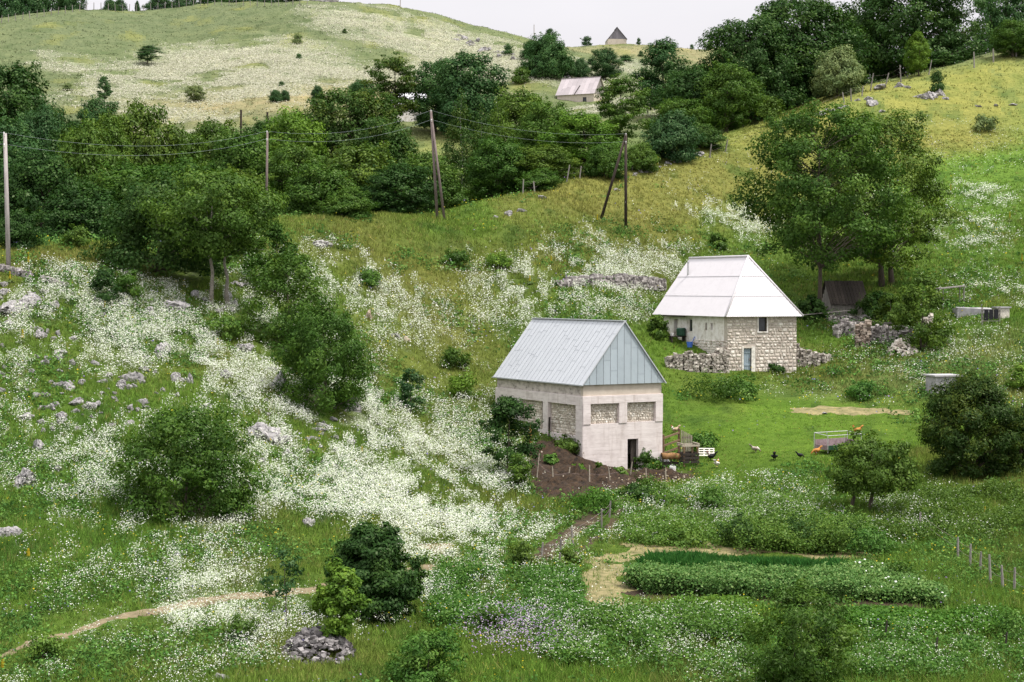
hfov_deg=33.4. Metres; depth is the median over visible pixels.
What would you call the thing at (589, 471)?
barnyard fence
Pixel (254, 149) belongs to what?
valley tree
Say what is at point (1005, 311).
planter
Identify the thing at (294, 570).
sapling
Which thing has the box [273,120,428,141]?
power wire
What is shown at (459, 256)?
shrub
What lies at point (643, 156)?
hill bush
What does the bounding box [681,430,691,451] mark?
slatted gate
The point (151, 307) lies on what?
rock
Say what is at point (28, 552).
mullein
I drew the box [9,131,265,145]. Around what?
power wire
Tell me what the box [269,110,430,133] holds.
power wire
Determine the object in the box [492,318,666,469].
barn
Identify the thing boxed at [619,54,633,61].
hill bush
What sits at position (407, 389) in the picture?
dark shrub
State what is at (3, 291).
rock
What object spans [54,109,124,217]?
valley tree
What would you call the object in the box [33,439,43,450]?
rock
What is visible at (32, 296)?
rock
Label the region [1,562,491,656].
path
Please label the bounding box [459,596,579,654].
violet sage
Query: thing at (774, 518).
shrub
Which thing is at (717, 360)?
retaining wall
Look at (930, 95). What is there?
rock
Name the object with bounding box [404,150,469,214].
valley tree
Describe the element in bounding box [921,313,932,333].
stone stub
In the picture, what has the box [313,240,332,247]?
rock
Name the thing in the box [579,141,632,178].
hill bush
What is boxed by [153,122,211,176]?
valley tree
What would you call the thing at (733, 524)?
shrub
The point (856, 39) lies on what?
valley tree
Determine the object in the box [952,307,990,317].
concrete slab
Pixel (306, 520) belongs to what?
rock
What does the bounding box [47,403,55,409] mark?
rock
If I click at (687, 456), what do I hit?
slatted crate
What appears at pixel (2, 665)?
mullein
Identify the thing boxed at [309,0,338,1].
hilltop ruin
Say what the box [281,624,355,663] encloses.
stone pile
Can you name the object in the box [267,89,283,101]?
hill bush
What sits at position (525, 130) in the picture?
power wire
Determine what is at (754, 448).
hen
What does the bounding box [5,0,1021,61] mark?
sky
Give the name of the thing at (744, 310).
stone house
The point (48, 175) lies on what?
valley tree
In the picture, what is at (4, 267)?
pole foot wall
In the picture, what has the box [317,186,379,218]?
hill bush
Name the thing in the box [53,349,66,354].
rock
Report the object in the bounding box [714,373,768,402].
shrub
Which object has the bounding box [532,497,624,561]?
muddy track
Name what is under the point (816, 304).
elder bush
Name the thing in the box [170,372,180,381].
rock
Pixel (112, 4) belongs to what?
skyline tree
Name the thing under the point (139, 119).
valley tree
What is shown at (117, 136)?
valley tree
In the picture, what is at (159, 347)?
rock
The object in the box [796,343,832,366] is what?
tumbled wall
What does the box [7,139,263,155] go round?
power wire
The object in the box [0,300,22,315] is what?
rock
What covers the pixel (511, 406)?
young tree
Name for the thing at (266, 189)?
power pole
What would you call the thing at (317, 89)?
hill bush
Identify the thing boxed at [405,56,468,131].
valley tree
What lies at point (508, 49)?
hill bush
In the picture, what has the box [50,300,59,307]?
rock
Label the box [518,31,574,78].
hill bush
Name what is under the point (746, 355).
door
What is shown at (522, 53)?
hill bush
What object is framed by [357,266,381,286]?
shrub
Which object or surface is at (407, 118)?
white shed
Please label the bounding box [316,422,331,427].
rock
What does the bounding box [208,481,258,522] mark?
shrub
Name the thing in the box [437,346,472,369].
shrub
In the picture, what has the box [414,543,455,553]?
bare earth
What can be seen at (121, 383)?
rock
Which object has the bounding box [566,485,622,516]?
shrub
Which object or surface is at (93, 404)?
rock
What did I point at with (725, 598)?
clover bed
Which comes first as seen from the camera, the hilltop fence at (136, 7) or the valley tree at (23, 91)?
the valley tree at (23, 91)
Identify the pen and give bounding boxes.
[662,458,679,468]
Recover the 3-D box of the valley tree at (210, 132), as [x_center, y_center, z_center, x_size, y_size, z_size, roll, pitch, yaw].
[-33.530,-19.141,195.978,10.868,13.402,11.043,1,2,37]
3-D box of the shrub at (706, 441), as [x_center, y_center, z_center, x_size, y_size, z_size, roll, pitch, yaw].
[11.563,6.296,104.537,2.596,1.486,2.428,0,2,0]
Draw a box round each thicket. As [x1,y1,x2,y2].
[76,167,230,278]
[240,221,309,294]
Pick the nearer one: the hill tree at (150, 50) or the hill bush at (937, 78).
the hill bush at (937, 78)
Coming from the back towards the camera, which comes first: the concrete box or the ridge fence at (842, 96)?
the ridge fence at (842, 96)
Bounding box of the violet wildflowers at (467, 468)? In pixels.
[3,168,1022,680]
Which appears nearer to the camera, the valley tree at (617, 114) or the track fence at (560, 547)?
the track fence at (560, 547)
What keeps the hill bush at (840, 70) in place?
on the ground at (244, 14)
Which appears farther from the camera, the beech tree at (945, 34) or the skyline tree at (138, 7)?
the skyline tree at (138, 7)
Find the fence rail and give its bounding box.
[803,310,849,314]
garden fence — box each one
[884,621,1007,649]
[919,512,1018,589]
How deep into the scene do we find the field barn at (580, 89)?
364.18 m
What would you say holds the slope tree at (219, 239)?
on the ground at (244, 14)
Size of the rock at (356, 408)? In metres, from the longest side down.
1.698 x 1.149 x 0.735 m
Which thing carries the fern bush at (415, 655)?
on the ground at (244, 14)
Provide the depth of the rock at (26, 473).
77.02 m
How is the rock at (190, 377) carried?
on the ground at (244, 14)
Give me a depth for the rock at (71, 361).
93.31 m
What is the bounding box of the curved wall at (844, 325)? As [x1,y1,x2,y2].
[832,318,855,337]
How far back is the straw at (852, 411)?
112.88 m
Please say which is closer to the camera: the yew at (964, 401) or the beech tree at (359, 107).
the yew at (964, 401)
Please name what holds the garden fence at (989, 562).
on the ground at (244, 14)
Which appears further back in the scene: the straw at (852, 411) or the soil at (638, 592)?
the straw at (852, 411)
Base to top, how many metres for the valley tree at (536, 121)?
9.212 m
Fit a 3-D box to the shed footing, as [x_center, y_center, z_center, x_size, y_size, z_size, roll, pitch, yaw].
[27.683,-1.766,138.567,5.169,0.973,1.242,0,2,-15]
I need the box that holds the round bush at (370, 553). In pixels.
[314,521,428,627]
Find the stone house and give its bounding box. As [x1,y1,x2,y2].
[653,255,803,372]
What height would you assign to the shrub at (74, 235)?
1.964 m
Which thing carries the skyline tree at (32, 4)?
on the ground at (244, 14)
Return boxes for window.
[689,318,691,332]
[757,316,767,332]
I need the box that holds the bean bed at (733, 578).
[619,559,873,602]
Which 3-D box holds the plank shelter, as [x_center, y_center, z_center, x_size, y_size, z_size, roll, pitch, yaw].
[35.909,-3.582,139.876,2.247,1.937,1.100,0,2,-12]
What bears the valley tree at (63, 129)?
on the ground at (244, 14)
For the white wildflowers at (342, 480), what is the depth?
90.44 m
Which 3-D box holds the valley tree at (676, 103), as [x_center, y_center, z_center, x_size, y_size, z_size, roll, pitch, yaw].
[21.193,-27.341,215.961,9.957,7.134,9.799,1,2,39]
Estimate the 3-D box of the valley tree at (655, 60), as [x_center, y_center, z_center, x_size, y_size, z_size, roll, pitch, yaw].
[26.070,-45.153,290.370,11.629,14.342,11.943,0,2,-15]
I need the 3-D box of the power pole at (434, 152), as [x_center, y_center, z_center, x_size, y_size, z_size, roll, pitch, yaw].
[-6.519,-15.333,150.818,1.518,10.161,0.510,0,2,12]
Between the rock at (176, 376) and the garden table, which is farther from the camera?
the garden table
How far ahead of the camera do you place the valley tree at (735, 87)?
229.08 m
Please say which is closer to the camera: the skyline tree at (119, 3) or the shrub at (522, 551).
the shrub at (522, 551)
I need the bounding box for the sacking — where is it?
[661,452,680,459]
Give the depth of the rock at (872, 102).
223.46 m
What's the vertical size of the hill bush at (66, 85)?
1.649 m
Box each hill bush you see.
[0,207,44,250]
[61,83,71,90]
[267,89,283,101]
[281,89,290,100]
[290,33,302,43]
[311,84,323,98]
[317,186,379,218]
[347,78,374,95]
[501,43,513,54]
[508,66,531,83]
[514,167,566,190]
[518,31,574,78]
[519,40,532,57]
[555,56,578,76]
[574,57,589,76]
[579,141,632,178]
[580,36,592,45]
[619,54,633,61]
[623,142,661,172]
[639,108,708,163]
[692,123,728,149]
[765,66,797,108]
[808,44,868,97]
[926,52,963,67]
[929,68,946,92]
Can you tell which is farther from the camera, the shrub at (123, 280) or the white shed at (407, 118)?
the white shed at (407, 118)
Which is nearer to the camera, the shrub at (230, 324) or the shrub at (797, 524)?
the shrub at (797, 524)
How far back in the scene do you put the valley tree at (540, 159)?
173.88 m
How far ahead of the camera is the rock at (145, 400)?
89.51 m
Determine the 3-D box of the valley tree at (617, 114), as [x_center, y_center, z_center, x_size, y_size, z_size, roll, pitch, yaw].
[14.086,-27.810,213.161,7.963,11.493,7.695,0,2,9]
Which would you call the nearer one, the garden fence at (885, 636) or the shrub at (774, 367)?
the garden fence at (885, 636)
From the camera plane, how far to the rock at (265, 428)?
87.97 m
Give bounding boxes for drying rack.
[981,307,1000,324]
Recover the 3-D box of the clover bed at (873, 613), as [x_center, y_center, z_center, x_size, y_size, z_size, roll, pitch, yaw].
[15.206,10.047,61.801,6.918,0.909,3.200,0,2,0]
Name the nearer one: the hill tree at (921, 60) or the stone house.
the stone house
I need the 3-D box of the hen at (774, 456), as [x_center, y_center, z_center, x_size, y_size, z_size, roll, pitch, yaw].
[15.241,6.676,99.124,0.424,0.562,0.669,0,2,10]
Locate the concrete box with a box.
[923,374,959,392]
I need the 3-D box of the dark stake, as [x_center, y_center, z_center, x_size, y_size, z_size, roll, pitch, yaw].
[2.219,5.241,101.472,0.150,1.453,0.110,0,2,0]
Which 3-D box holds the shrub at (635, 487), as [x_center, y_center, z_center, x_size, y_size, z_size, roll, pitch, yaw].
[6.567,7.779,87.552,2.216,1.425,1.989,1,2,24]
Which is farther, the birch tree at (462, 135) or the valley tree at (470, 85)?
the valley tree at (470, 85)
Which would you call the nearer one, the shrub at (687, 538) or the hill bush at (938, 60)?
the shrub at (687, 538)
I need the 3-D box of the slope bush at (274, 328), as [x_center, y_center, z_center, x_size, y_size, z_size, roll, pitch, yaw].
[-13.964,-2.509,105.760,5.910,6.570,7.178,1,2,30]
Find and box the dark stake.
[548,417,550,436]
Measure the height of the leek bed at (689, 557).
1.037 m
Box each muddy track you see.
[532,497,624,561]
[561,508,624,561]
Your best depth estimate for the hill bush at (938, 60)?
258.17 m
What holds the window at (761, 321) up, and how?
in the stone house
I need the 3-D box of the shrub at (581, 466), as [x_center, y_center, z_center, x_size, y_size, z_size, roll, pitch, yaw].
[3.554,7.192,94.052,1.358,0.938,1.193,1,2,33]
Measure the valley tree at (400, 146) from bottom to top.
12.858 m
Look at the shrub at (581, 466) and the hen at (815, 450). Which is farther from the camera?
the hen at (815, 450)
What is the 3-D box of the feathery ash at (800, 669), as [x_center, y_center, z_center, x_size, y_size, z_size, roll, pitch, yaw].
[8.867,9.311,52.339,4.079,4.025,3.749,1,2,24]
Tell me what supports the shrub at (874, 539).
on the ground at (244, 14)
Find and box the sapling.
[259,547,306,626]
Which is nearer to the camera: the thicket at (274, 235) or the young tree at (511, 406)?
the young tree at (511, 406)
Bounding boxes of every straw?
[580,541,875,612]
[790,406,913,415]
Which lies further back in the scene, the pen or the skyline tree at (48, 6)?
the skyline tree at (48, 6)
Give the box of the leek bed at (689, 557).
[634,548,848,567]
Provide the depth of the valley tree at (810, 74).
243.82 m
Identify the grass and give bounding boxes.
[0,0,1023,179]
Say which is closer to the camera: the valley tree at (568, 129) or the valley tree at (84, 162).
the valley tree at (84, 162)
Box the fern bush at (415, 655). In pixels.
[379,625,468,681]
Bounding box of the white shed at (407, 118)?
[394,92,426,121]
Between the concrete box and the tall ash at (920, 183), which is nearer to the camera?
the concrete box
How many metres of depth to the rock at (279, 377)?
97.19 m
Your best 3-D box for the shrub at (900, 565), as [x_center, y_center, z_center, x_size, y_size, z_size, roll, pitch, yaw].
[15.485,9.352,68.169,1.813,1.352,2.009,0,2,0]
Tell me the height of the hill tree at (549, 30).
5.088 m
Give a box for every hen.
[671,425,680,431]
[706,451,717,460]
[713,458,719,465]
[749,444,760,451]
[771,451,777,459]
[811,445,821,453]
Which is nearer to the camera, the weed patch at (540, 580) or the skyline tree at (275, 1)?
the weed patch at (540, 580)
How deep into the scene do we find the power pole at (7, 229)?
104.89 m
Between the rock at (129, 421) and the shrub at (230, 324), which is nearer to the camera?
the rock at (129, 421)
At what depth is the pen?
100.53 m
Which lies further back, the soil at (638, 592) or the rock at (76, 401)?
the rock at (76, 401)
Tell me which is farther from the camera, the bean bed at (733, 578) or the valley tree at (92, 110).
the valley tree at (92, 110)
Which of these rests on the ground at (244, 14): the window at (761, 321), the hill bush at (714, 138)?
the hill bush at (714, 138)
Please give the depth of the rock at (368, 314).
117.69 m
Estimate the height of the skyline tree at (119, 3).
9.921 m
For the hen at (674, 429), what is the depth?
108.37 m
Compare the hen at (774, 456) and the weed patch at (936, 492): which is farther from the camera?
the hen at (774, 456)
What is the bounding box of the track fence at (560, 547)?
[541,501,610,560]
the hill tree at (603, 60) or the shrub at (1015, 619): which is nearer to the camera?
the shrub at (1015, 619)
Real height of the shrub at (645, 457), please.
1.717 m
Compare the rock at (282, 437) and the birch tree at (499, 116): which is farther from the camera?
the birch tree at (499, 116)
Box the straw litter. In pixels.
[523,433,694,488]
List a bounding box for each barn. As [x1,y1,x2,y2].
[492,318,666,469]
[555,76,604,101]
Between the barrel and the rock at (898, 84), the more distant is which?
the rock at (898, 84)
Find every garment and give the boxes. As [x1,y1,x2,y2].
[984,309,988,319]
[989,309,992,319]
[994,309,997,318]
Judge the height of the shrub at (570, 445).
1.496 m
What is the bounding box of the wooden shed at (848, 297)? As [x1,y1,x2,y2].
[822,281,865,315]
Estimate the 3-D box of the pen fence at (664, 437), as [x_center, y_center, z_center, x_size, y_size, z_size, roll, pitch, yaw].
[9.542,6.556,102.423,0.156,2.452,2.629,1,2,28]
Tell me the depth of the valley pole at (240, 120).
224.09 m
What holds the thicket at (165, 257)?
on the ground at (244, 14)
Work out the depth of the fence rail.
136.47 m
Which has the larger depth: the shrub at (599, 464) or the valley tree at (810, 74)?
the valley tree at (810, 74)
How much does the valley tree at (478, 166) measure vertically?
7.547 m
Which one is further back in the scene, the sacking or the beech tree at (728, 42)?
the beech tree at (728, 42)
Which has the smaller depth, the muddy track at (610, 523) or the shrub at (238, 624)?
the shrub at (238, 624)
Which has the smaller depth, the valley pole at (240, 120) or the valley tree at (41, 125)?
the valley tree at (41, 125)
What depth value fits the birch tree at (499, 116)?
186.92 m
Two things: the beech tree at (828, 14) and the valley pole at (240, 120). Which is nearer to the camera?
the valley pole at (240, 120)
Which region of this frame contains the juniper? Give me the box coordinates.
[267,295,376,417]
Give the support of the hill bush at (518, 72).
on the ground at (244, 14)
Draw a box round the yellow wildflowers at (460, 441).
[2,135,1023,680]
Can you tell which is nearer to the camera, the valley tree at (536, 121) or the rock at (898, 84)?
the valley tree at (536, 121)
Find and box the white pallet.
[696,448,714,456]
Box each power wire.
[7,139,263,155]
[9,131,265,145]
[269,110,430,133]
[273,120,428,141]
[431,110,608,134]
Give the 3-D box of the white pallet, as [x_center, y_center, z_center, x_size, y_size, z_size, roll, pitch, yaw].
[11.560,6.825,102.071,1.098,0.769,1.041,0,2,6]
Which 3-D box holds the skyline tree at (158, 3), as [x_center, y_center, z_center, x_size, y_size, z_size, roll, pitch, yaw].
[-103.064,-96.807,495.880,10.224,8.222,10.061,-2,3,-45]
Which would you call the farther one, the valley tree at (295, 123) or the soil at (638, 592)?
the valley tree at (295, 123)
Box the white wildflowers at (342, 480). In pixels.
[0,114,1023,681]
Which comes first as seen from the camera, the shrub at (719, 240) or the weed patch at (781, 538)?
the weed patch at (781, 538)
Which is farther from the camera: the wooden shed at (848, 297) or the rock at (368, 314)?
the wooden shed at (848, 297)
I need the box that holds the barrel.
[676,328,685,335]
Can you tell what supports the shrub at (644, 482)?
on the ground at (244, 14)
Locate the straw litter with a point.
(640, 475)
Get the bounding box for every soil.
[525,439,693,498]
[621,582,943,610]
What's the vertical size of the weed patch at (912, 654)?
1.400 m
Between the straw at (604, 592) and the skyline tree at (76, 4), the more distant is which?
the skyline tree at (76, 4)
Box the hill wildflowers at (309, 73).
[25,2,657,137]
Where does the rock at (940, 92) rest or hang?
on the ground at (244, 14)
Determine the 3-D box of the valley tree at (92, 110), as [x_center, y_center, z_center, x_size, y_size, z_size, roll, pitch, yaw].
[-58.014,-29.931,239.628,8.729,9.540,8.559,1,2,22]
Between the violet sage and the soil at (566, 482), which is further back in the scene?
the soil at (566, 482)
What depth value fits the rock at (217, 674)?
52.48 m
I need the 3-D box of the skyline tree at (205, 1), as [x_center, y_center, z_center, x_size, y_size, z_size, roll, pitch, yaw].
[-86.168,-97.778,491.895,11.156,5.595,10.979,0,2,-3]
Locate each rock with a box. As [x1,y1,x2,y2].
[0,281,8,286]
[0,288,9,295]
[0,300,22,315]
[0,526,21,536]
[15,467,36,488]
[18,293,41,309]
[19,412,34,419]
[33,329,47,338]
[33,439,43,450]
[40,360,48,364]
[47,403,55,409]
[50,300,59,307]
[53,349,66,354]
[55,411,66,419]
[63,381,74,389]
[67,359,75,365]
[69,397,83,404]
[78,379,85,384]
[86,401,97,409]
[116,379,126,389]
[118,372,145,383]
[125,420,134,424]
[127,404,133,409]
[138,366,149,370]
[138,398,147,403]
[144,306,154,315]
[155,342,170,353]
[161,300,190,312]
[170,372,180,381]
[186,373,192,383]
[191,290,198,297]
[212,673,229,680]
[220,369,231,377]
[231,281,243,286]
[235,343,253,351]
[247,422,280,443]
[269,371,287,390]
[275,435,290,445]
[302,517,314,526]
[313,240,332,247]
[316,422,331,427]
[344,396,361,411]
[365,309,372,318]
[504,210,511,215]
[866,100,878,105]
[874,84,885,89]
[894,82,904,87]
[913,93,928,99]
[925,91,938,99]
[935,89,945,95]
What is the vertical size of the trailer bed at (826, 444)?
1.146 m
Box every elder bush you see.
[797,294,826,320]
[847,290,893,320]
[865,289,905,326]
[890,269,957,349]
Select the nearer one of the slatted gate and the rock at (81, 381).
the rock at (81, 381)
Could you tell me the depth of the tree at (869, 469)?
82.92 m
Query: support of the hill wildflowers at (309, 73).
on the ground at (244, 14)
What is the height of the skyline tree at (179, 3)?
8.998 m
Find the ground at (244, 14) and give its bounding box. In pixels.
[0,0,1023,681]
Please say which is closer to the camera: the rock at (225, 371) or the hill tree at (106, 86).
the rock at (225, 371)
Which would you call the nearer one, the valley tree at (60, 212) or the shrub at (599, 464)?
the shrub at (599, 464)
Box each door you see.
[630,439,635,469]
[742,346,754,371]
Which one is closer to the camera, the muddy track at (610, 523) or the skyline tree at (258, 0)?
the muddy track at (610, 523)
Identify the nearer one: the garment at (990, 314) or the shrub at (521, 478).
the shrub at (521, 478)
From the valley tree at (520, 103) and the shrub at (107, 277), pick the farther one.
the valley tree at (520, 103)
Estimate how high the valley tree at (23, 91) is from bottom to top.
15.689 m
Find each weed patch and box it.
[420,548,590,628]
[533,590,770,673]
[612,477,846,549]
[722,503,877,554]
[826,617,1023,681]
[856,475,1023,541]
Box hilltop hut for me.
[605,27,626,44]
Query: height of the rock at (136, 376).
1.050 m
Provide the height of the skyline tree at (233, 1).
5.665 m
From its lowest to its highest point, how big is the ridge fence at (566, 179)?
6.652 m
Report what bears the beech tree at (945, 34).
on the ground at (244, 14)
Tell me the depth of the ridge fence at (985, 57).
250.73 m
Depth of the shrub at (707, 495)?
84.26 m
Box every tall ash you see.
[726,97,922,300]
[799,106,961,286]
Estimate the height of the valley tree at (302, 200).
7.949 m
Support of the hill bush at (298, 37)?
on the ground at (244, 14)
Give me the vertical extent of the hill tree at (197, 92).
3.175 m
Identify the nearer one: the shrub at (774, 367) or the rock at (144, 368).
the rock at (144, 368)
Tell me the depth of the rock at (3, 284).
102.11 m
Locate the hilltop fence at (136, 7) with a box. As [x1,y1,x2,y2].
[1,0,307,22]
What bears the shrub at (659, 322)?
on the ground at (244, 14)
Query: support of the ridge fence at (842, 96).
on the ground at (244, 14)
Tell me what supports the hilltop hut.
on the ground at (244, 14)
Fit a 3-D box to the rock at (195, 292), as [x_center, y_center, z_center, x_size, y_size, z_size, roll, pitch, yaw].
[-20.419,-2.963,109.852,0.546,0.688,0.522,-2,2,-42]
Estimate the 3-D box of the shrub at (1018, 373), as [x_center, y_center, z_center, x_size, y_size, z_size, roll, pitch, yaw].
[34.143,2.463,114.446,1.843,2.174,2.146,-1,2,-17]
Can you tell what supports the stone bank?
on the ground at (244, 14)
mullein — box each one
[0,659,11,670]
[21,548,33,560]
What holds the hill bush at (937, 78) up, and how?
on the ground at (244, 14)
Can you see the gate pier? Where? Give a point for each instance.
(862, 331)
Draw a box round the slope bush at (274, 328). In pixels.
[237,249,340,344]
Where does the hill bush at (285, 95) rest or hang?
on the ground at (244, 14)
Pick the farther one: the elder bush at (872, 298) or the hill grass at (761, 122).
the hill grass at (761, 122)
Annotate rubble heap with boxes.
[887,338,918,356]
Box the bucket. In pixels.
[687,339,692,346]
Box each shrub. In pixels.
[20,629,66,660]
[60,223,91,247]
[87,264,124,303]
[107,269,145,299]
[204,311,243,340]
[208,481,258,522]
[217,613,263,643]
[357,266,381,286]
[396,368,425,410]
[437,248,471,265]
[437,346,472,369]
[446,367,485,399]
[462,606,510,635]
[484,251,513,267]
[504,452,533,490]
[505,539,541,571]
[543,452,558,464]
[553,433,580,453]
[556,548,581,566]
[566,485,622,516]
[571,463,587,470]
[594,462,602,469]
[613,467,627,474]
[615,478,656,501]
[631,473,668,497]
[633,448,664,469]
[646,314,669,338]
[661,520,710,549]
[672,614,729,647]
[679,368,745,402]
[680,431,720,450]
[692,484,733,509]
[708,232,727,249]
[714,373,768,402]
[714,509,759,547]
[750,506,788,548]
[756,95,785,126]
[768,363,785,373]
[778,506,835,554]
[820,511,871,551]
[841,519,899,555]
[842,378,890,401]
[883,559,923,578]
[910,227,930,241]
[971,113,999,131]
[988,604,1023,644]
[1004,362,1023,387]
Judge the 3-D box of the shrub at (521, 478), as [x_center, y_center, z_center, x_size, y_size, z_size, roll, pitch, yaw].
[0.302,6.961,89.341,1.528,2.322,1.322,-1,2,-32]
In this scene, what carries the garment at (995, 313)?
hanging from the drying rack
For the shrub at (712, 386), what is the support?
on the ground at (244, 14)
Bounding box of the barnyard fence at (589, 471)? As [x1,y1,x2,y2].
[536,454,665,481]
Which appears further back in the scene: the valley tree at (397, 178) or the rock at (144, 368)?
the valley tree at (397, 178)
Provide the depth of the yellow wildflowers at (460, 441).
85.83 m
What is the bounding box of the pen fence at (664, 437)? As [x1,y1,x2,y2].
[662,428,679,452]
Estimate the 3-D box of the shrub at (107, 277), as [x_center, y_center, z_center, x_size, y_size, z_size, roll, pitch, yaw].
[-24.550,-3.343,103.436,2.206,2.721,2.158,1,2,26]
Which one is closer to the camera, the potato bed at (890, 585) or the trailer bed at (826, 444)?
the potato bed at (890, 585)
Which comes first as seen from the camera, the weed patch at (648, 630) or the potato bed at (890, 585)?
the weed patch at (648, 630)
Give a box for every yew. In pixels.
[916,367,1023,478]
[986,404,1023,467]
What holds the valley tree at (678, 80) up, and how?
on the ground at (244, 14)
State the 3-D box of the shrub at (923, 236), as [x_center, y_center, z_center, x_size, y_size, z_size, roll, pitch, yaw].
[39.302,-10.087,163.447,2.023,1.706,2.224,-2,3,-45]
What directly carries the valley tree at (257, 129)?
on the ground at (244, 14)
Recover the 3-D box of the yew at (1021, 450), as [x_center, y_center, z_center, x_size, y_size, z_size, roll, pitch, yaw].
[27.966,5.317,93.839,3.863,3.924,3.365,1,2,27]
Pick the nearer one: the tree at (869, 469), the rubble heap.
the tree at (869, 469)
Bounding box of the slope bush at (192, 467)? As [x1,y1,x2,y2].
[103,402,273,526]
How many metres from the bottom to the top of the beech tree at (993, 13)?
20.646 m
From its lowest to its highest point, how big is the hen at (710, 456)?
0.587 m
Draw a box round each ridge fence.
[522,151,672,192]
[709,60,931,157]
[973,43,1016,67]
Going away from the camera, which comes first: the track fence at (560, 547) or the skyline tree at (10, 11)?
the track fence at (560, 547)
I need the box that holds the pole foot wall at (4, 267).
[0,264,68,285]
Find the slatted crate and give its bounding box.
[677,442,699,466]
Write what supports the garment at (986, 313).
hanging from the drying rack
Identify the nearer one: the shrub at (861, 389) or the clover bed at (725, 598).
the clover bed at (725, 598)
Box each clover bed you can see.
[652,593,773,623]
[840,603,1016,635]
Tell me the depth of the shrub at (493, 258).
136.54 m
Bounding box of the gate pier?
[854,320,871,346]
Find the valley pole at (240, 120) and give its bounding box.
[240,110,241,132]
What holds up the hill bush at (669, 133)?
on the ground at (244, 14)
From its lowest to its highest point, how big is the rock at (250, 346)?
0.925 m
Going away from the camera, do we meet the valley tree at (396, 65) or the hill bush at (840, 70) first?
the hill bush at (840, 70)
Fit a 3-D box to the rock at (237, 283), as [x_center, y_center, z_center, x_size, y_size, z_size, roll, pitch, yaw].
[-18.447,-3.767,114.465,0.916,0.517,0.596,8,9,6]
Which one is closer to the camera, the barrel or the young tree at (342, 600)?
the young tree at (342, 600)
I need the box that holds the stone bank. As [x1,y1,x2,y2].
[555,273,666,290]
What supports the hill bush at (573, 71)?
on the ground at (244, 14)
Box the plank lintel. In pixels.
[852,321,894,323]
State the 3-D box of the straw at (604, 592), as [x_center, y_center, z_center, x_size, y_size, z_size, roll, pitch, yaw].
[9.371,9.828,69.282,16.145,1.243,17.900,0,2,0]
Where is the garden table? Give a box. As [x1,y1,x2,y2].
[668,336,685,342]
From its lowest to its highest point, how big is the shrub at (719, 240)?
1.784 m
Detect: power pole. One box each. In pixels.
[3,132,10,264]
[265,131,267,196]
[430,111,445,219]
[600,134,626,226]
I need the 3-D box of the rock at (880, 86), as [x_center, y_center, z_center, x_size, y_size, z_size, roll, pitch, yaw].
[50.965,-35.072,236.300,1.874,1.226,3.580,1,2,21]
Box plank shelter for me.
[936,285,965,307]
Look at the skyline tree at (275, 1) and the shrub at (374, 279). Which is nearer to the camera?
the shrub at (374, 279)
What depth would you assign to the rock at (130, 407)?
88.36 m
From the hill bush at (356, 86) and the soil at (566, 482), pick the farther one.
the hill bush at (356, 86)
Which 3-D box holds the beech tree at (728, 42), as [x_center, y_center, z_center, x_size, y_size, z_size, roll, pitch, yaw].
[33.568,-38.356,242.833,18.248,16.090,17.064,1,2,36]
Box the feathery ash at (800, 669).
[733,578,871,681]
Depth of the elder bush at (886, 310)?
133.45 m
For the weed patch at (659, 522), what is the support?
on the ground at (244, 14)
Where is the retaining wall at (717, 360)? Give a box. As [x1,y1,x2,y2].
[664,347,730,373]
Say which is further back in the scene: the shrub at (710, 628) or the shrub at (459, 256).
the shrub at (459, 256)
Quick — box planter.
[991,307,1011,317]
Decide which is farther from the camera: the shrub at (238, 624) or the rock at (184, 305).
the rock at (184, 305)
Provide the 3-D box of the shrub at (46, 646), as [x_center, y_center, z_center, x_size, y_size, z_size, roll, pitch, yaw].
[-15.060,9.940,55.124,1.386,1.365,1.498,0,2,0]
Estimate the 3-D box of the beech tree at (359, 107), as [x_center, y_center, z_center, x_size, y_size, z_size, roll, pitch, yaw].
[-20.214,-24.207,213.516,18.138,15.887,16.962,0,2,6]
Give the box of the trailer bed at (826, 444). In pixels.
[814,430,861,452]
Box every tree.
[0,0,27,17]
[0,59,72,159]
[0,108,50,211]
[0,145,93,236]
[1,0,46,14]
[7,98,67,170]
[27,0,83,11]
[31,179,131,240]
[43,120,89,181]
[50,0,87,10]
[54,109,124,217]
[67,93,124,148]
[73,158,170,236]
[80,108,137,188]
[96,75,113,98]
[102,0,118,10]
[112,96,186,172]
[114,0,128,10]
[125,151,213,236]
[131,165,289,307]
[134,0,140,10]
[135,45,165,62]
[141,0,173,10]
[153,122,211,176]
[171,0,197,7]
[182,116,249,167]
[184,84,206,100]
[194,0,230,4]
[199,163,282,219]
[200,125,287,214]
[228,0,247,2]
[239,105,328,213]
[242,115,292,169]
[246,0,269,2]
[257,137,329,215]
[267,0,300,2]
[282,157,357,215]
[289,84,414,175]
[312,557,371,650]
[321,140,412,211]
[349,110,422,171]
[356,159,446,215]
[359,51,420,120]
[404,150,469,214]
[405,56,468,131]
[427,49,510,138]
[440,87,477,205]
[463,132,530,199]
[465,103,502,201]
[472,85,556,151]
[479,394,545,475]
[480,94,519,188]
[504,142,584,178]
[514,96,576,170]
[534,109,622,164]
[544,28,554,37]
[586,46,624,79]
[594,73,653,151]
[627,36,691,110]
[639,96,715,136]
[648,61,734,131]
[691,15,819,123]
[693,58,767,132]
[741,0,882,97]
[794,64,836,95]
[822,428,925,512]
[829,12,877,85]
[838,0,992,83]
[902,30,931,75]
[962,0,1023,60]
[989,17,1023,56]
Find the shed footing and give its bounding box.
[825,314,874,321]
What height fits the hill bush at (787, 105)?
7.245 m
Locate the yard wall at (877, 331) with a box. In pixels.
[869,324,914,343]
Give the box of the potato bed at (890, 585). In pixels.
[834,559,953,607]

